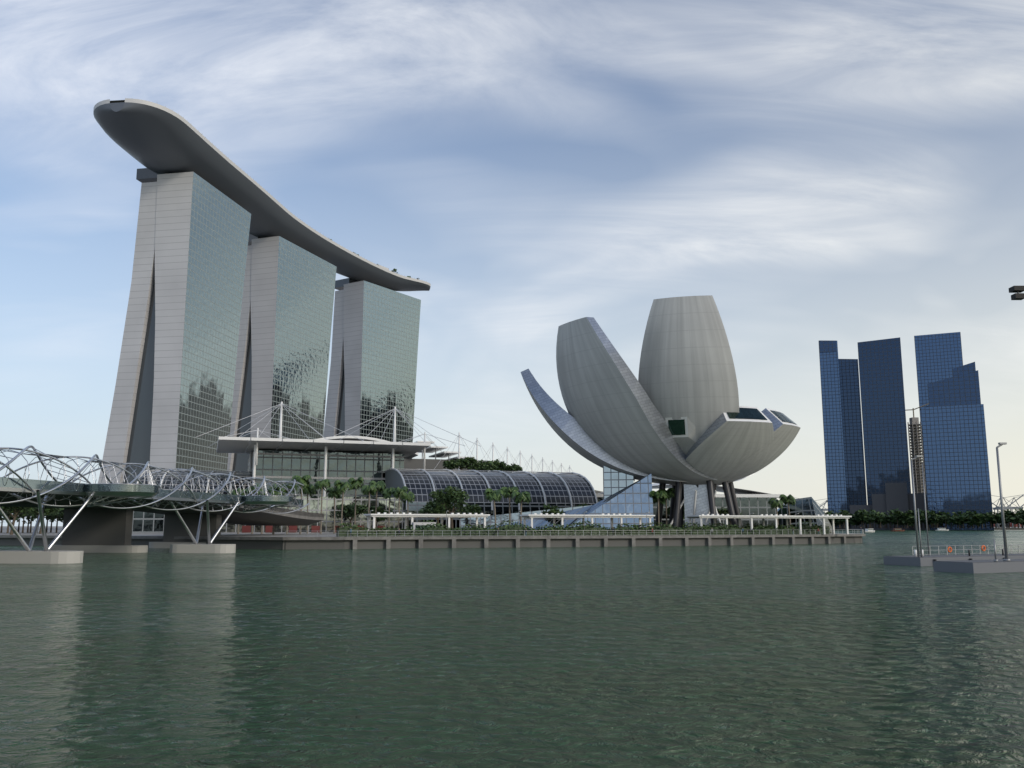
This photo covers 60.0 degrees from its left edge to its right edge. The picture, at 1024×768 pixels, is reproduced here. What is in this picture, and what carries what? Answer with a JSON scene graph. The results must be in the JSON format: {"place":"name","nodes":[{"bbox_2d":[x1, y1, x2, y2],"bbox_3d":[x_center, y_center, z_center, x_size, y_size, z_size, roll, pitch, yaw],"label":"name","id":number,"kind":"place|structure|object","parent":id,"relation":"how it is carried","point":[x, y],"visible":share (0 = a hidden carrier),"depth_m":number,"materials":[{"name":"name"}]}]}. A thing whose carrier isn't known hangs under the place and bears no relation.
{"place":"outdoors","nodes":[
{"label":"outdoors","id":0,"kind":"place"},
{"bbox_2d":[313,436,486,471],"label":"canopy roof","id":1,"kind":"structure","parent":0,"point":[409,463],"depth_m":354.31,"materials":[{"name":"white metal"}]},
{"bbox_2d":[0,530,1023,767],"bbox_3d":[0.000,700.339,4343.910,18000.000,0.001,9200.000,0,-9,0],"label":"water","id":2,"kind":"structure","parent":0,"point":[848,655],"depth_m":30.51,"materials":[{"name":"green liquid"}]},
{"bbox_2d":[0,544,235,563],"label":"bridge pier bases","id":3,"kind":"object","parent":2,"relation":"in","point":[38,557],"visible":0.69,"depth_m":108.12,"materials":[{"name":"grey concrete"}]},
{"bbox_2d":[0,445,309,550],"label":"pedestrian bridge","id":4,"kind":"structure","parent":2,"relation":"in","point":[114,492],"depth_m":122.68,"materials":[{"name":"silver metal"}]},
{"bbox_2d":[0,493,323,552],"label":"bridge deck","id":5,"kind":"structure","parent":2,"relation":"in","point":[96,529],"depth_m":154.75,"materials":[{"name":"concrete"}]},
{"bbox_2d":[351,536,845,548],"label":"promenade piers","id":6,"kind":"structure","parent":2,"relation":"in","point":[604,542],"depth_m":198.10,"materials":[{"name":"concrete"}]},
{"bbox_2d":[891,528,904,530],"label":"boat","id":7,"kind":"object","parent":2,"relation":"on","point":[897,529],"visible":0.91,"depth_m":746.30,"materials":[{"name":"brown wood"}]},
{"bbox_2d":[935,528,948,530],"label":"boat","id":8,"kind":"object","parent":2,"relation":"on","point":[941,529],"visible":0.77,"depth_m":844.36,"materials":[{"name":"white plastic"}]},
{"bbox_2d":[883,545,1023,572],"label":"floating pontoon","id":9,"kind":"object","parent":2,"relation":"on","point":[969,562],"visible":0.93,"depth_m":100.77,"materials":[{"name":"grey concrete"}]},
{"bbox_2d":[911,442,1010,561],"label":"lamp posts","id":10,"kind":"object","parent":9,"relation":"on","point":[1002,508],"visible":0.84,"depth_m":90.69,"materials":[{"name":"grey metal"}]},
{"bbox_2d":[947,545,985,551],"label":"life buoys","id":11,"kind":"object","parent":9,"relation":"on","point":[982,546],"visible":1,"depth_m":112.15,"materials":[{"name":"orange plastic"}]},
{"bbox_2d":[0,526,1023,549],"bbox_3d":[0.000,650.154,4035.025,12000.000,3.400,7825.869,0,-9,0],"label":"waterfront promenade","id":12,"kind":"structure","parent":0,"point":[287,542],"depth_m":190.34,"materials":[{"name":"grey concrete"}]},
{"bbox_2d":[0,506,33,534],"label":"tree","id":13,"kind":"object","parent":12,"relation":"on","point":[22,511],"visible":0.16,"depth_m":216.14,"materials":[{"name":"green plant"}]},
{"bbox_2d":[0,508,63,532],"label":"trees","id":14,"kind":"object","parent":12,"relation":"on","point":[57,516],"visible":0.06,"depth_m":279.24,"materials":[{"name":"green plant"}]},
{"bbox_2d":[29,507,59,533],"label":"tree","id":15,"kind":"object","parent":12,"relation":"on","point":[47,511],"visible":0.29,"depth_m":240.15,"materials":[{"name":"green plant"}]},
{"bbox_2d":[98,168,250,483],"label":"hotel tower","id":16,"kind":"structure","parent":12,"relation":"on","point":[173,392],"depth_m":466.72,"materials":[{"name":"grey glass"}]},
{"bbox_2d":[132,470,251,532],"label":"glazed building","id":17,"kind":"structure","parent":12,"relation":"on","point":[145,522],"depth_m":278.82,"materials":[{"name":"grey glass"}]},
{"bbox_2d":[231,488,247,533],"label":"palm","id":18,"kind":"object","parent":12,"relation":"on","point":[238,491],"visible":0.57,"depth_m":232.02,"materials":[{"name":"green plant"}]},
{"bbox_2d":[246,484,261,533],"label":"palm","id":19,"kind":"object","parent":12,"relation":"on","point":[252,488],"visible":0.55,"depth_m":237.17,"materials":[{"name":"green plant"}]},
{"bbox_2d":[257,490,272,533],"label":"palm","id":20,"kind":"object","parent":12,"relation":"on","point":[259,493],"visible":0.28,"depth_m":231.95,"materials":[{"name":"green plant"}]},
{"bbox_2d":[268,484,285,533],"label":"palm","id":21,"kind":"object","parent":12,"relation":"on","point":[277,489],"visible":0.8,"depth_m":225.86,"materials":[{"name":"green plant"}]},
{"bbox_2d":[227,234,336,472],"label":"hotel tower","id":22,"kind":"structure","parent":12,"relation":"on","point":[283,349],"depth_m":576.48,"materials":[{"name":"grey glass"}]},
{"bbox_2d":[282,483,296,533],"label":"palm","id":23,"kind":"object","parent":12,"relation":"on","point":[288,487],"visible":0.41,"depth_m":233.73,"materials":[{"name":"green plant"}]},
{"bbox_2d":[292,475,311,533],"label":"palm","id":24,"kind":"object","parent":12,"relation":"on","point":[304,480],"visible":0.91,"depth_m":228.95,"materials":[{"name":"green plant"}]},
{"bbox_2d":[299,484,316,533],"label":"palm","id":25,"kind":"object","parent":12,"relation":"on","point":[310,490],"visible":0.69,"depth_m":236.27,"materials":[{"name":"green plant"}]},
{"bbox_2d":[221,450,405,533],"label":"building","id":26,"kind":"structure","parent":12,"relation":"on","point":[344,467],"depth_m":290.22,"materials":[{"name":"glass"}]},
{"bbox_2d":[314,479,330,533],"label":"palm","id":27,"kind":"object","parent":12,"relation":"on","point":[323,484],"visible":0.98,"depth_m":231.59,"materials":[{"name":"green plant"}]},
{"bbox_2d":[326,487,341,533],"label":"palm","id":28,"kind":"object","parent":12,"relation":"on","point":[331,492],"visible":0.68,"depth_m":239.54,"materials":[{"name":"green plant"}]},
{"bbox_2d":[195,402,478,496],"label":"cable-stayed roof","id":29,"kind":"structure","parent":12,"relation":"on","point":[239,444],"depth_m":286.19,"materials":[{"name":"white metal"}]},
{"bbox_2d":[334,480,351,523],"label":"palm","id":30,"kind":"object","parent":12,"relation":"on","point":[340,487],"visible":1,"depth_m":234.00,"materials":[{"name":"green plant"}]},
{"bbox_2d":[333,502,367,522],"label":"tree","id":31,"kind":"object","parent":12,"relation":"on","point":[349,511],"visible":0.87,"depth_m":253.75,"materials":[{"name":"green plant"}]},
{"bbox_2d":[348,477,363,524],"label":"palm","id":32,"kind":"object","parent":12,"relation":"on","point":[355,484],"visible":0.91,"depth_m":242.57,"materials":[{"name":"green plant"}]},
{"bbox_2d":[361,484,377,513],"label":"palm","id":33,"kind":"object","parent":12,"relation":"on","point":[371,489],"visible":1,"depth_m":237.02,"materials":[{"name":"green plant"}]},
{"bbox_2d":[323,278,420,458],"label":"hotel tower","id":34,"kind":"structure","parent":12,"relation":"on","point":[374,354],"depth_m":685.22,"materials":[{"name":"grey glass"}]},
{"bbox_2d":[93,98,430,290],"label":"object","id":35,"kind":"structure","parent":34,"relation":"on","point":[152,136],"depth_m":480.83,"materials":[{"name":"grey metal"}]},
{"bbox_2d":[370,481,385,529],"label":"palm","id":36,"kind":"object","parent":12,"relation":"on","point":[381,485],"visible":0.74,"depth_m":245.34,"materials":[{"name":"green plant"}]},
{"bbox_2d":[366,506,392,528],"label":"tree","id":37,"kind":"object","parent":12,"relation":"on","point":[379,509],"visible":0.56,"depth_m":261.12,"materials":[{"name":"green plant"}]},
{"bbox_2d":[382,487,395,529],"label":"palm","id":38,"kind":"object","parent":12,"relation":"on","point":[386,493],"visible":0.89,"depth_m":238.94,"materials":[{"name":"green plant"}]},
{"bbox_2d":[392,486,408,529],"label":"palm","id":39,"kind":"object","parent":12,"relation":"on","point":[398,492],"visible":0.99,"depth_m":235.64,"materials":[{"name":"green plant"}]},
{"bbox_2d":[400,491,415,528],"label":"palm","id":40,"kind":"object","parent":12,"relation":"on","point":[410,496],"visible":0.76,"depth_m":241.24,"materials":[{"name":"green plant"}]},
{"bbox_2d":[412,522,435,529],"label":"promenade kiosk","id":41,"kind":"object","parent":12,"relation":"on","point":[419,524],"visible":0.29,"depth_m":189.93,"materials":[{"name":"grey"}]},
{"bbox_2d":[364,512,489,530],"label":"pergola","id":42,"kind":"object","parent":12,"relation":"on","point":[463,515],"visible":0.8,"depth_m":196.35,"materials":[{"name":"white paint"}]},
{"bbox_2d":[418,501,454,523],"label":"tree","id":43,"kind":"object","parent":12,"relation":"on","point":[433,506],"visible":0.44,"depth_m":235.38,"materials":[{"name":"green plant"}]},
{"bbox_2d":[428,485,468,527],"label":"tree","id":44,"kind":"object","parent":12,"relation":"on","point":[452,495],"visible":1,"depth_m":222.45,"materials":[{"name":"green plant"}]},
{"bbox_2d":[459,504,481,518],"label":"tree","id":45,"kind":"object","parent":12,"relation":"on","point":[475,508],"visible":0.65,"depth_m":245.32,"materials":[{"name":"green plant"}]},
{"bbox_2d":[385,468,597,528],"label":"glass vaulted building","id":46,"kind":"structure","parent":12,"relation":"on","point":[565,489],"depth_m":279.82,"materials":[{"name":"grey glass"}]},
{"bbox_2d":[484,488,503,526],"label":"palm","id":47,"kind":"object","parent":12,"relation":"on","point":[494,496],"visible":0.95,"depth_m":212.43,"materials":[{"name":"green plant"}]},
{"bbox_2d":[501,486,518,523],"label":"palm","id":48,"kind":"object","parent":12,"relation":"on","point":[508,491],"visible":0.83,"depth_m":219.26,"materials":[{"name":"green plant"}]},
{"bbox_2d":[434,432,601,493],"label":"roof masts","id":49,"kind":"object","parent":12,"relation":"on","point":[532,458],"visible":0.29,"depth_m":377.60},
{"bbox_2d":[443,460,462,469],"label":"roof tree","id":50,"kind":"object","parent":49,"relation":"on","point":[450,464],"visible":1,"depth_m":314.76,"materials":[{"name":"green plant"}]},
{"bbox_2d":[455,459,471,469],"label":"roof tree","id":51,"kind":"object","parent":49,"relation":"on","point":[465,464],"visible":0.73,"depth_m":320.67,"materials":[{"name":"green plant"}]},
{"bbox_2d":[464,457,479,469],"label":"roof tree","id":52,"kind":"object","parent":49,"relation":"on","point":[473,461],"visible":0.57,"depth_m":326.50,"materials":[{"name":"green plant"}]},
{"bbox_2d":[476,460,487,471],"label":"roof tree","id":53,"kind":"object","parent":49,"relation":"on","point":[483,465],"visible":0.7,"depth_m":330.66,"materials":[{"name":"green plant"}]},
{"bbox_2d":[483,461,498,471],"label":"roof tree","id":54,"kind":"object","parent":49,"relation":"on","point":[492,466],"visible":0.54,"depth_m":336.40,"materials":[{"name":"green plant"}]},
{"bbox_2d":[492,458,506,470],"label":"roof tree","id":55,"kind":"object","parent":49,"relation":"on","point":[501,465],"visible":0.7,"depth_m":341.18,"materials":[{"name":"green plant"}]},
{"bbox_2d":[504,464,515,470],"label":"roof tree","id":56,"kind":"object","parent":49,"relation":"on","point":[508,468],"visible":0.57,"depth_m":345.65,"materials":[{"name":"green plant"}]},
{"bbox_2d":[511,491,530,526],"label":"palm","id":57,"kind":"object","parent":12,"relation":"on","point":[524,496],"visible":1,"depth_m":215.30,"materials":[{"name":"green plant"}]},
{"bbox_2d":[542,503,563,518],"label":"tree","id":58,"kind":"object","parent":12,"relation":"on","point":[555,510],"visible":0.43,"depth_m":232.59,"materials":[{"name":"green plant"}]},
{"bbox_2d":[459,466,653,529],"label":"entrance pavilion","id":59,"kind":"structure","parent":12,"relation":"on","point":[626,494],"depth_m":230.04,"materials":[{"name":"blue glass"}]},
{"bbox_2d":[285,529,863,536],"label":"promenade railing","id":60,"kind":"object","parent":12,"relation":"on","point":[697,532],"visible":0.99,"depth_m":192.55,"materials":[{"name":"silver metal"}]},
{"bbox_2d":[336,523,830,536],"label":"promenade hedge","id":61,"kind":"object","parent":12,"relation":"on","point":[431,530],"visible":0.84,"depth_m":195.48,"materials":[{"name":"green plant"}]},
{"bbox_2d":[370,510,798,530],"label":"promenade lamps","id":62,"kind":"object","parent":12,"relation":"on","point":[584,521],"visible":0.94,"depth_m":197.09,"materials":[{"name":"grey metal"}]},
{"bbox_2d":[519,513,654,527],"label":"pergola","id":63,"kind":"object","parent":12,"relation":"on","point":[554,516],"visible":0.77,"depth_m":207.51,"materials":[{"name":"white paint"}]},
{"bbox_2d":[406,520,814,530],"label":"hedge","id":64,"kind":"object","parent":12,"relation":"on","point":[690,526],"visible":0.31,"depth_m":206.84,"materials":[{"name":"green plant"}]},
{"bbox_2d":[649,491,667,525],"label":"palm","id":65,"kind":"object","parent":12,"relation":"on","point":[657,496],"visible":0.97,"depth_m":226.46,"materials":[{"name":"green plant"}]},
{"bbox_2d":[521,295,799,527],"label":"museum building","id":66,"kind":"structure","parent":12,"relation":"on","point":[684,424],"depth_m":219.21,"materials":[{"name":"white"}]},
{"bbox_2d":[658,488,674,524],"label":"palm","id":67,"kind":"object","parent":12,"relation":"on","point":[670,492],"visible":0.47,"depth_m":233.90,"materials":[{"name":"green plant"}]},
{"bbox_2d":[665,507,684,518],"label":"tree","id":68,"kind":"object","parent":12,"relation":"on","point":[668,511],"visible":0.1,"depth_m":266.25,"materials":[{"name":"brown plant"}]},
{"bbox_2d":[596,483,780,526],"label":"shoppes block","id":69,"kind":"structure","parent":12,"relation":"on","point":[750,502],"depth_m":295.49,"materials":[{"name":"grey glass"}]},
{"bbox_2d":[717,507,742,524],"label":"tree","id":70,"kind":"object","parent":12,"relation":"on","point":[724,511],"visible":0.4,"depth_m":256.89,"materials":[{"name":"green plant"}]},
{"bbox_2d":[684,514,851,533],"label":"pergola","id":71,"kind":"object","parent":12,"relation":"on","point":[762,516],"visible":0.83,"depth_m":223.95,"materials":[{"name":"white paint"}]},
{"bbox_2d":[768,498,783,525],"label":"palm","id":72,"kind":"object","parent":12,"relation":"on","point":[773,503],"visible":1,"depth_m":248.22,"materials":[{"name":"green plant"}]},
{"bbox_2d":[779,494,795,524],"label":"palm","id":73,"kind":"object","parent":12,"relation":"on","point":[789,499],"visible":0.97,"depth_m":251.14,"materials":[{"name":"green plant"}]},
{"bbox_2d":[777,497,835,533],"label":"crystal pavilion","id":74,"kind":"structure","parent":12,"relation":"on","point":[807,506],"depth_m":307.22,"materials":[{"name":"blue glass"}]},
{"bbox_2d":[819,332,993,530],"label":"skyscrapers","id":75,"kind":"structure","parent":12,"relation":"on","point":[955,451],"depth_m":1025.92,"materials":[{"name":"blue glass"}]},
{"bbox_2d":[798,494,1023,526],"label":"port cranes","id":76,"kind":"object","parent":12,"relation":"on","point":[997,508],"visible":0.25,"depth_m":2209.53,"materials":[{"name":"grey"}]},
{"bbox_2d":[905,403,928,492],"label":"tower","id":77,"kind":"structure","parent":12,"relation":"on","point":[914,434],"depth_m":1085.13,"materials":[{"name":"grey metal"}]},
{"bbox_2d":[824,507,1023,527],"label":"shore trees","id":78,"kind":"object","parent":12,"relation":"on","point":[899,517],"visible":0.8,"depth_m":910.47,"materials":[{"name":"green plant"}]},
{"bbox_2d":[511,464,522,470],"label":"roof tree","id":79,"kind":"object","parent":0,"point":[518,468],"visible":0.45,"depth_m":350.66,"materials":[{"name":"green plant"}]},
{"bbox_2d":[1008,286,1023,299],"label":"floodlight mast","id":80,"kind":"object","parent":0,"point":[1017,291],"visible":1,"depth_m":52.79,"materials":[{"name":"grey metal"}]}
]}

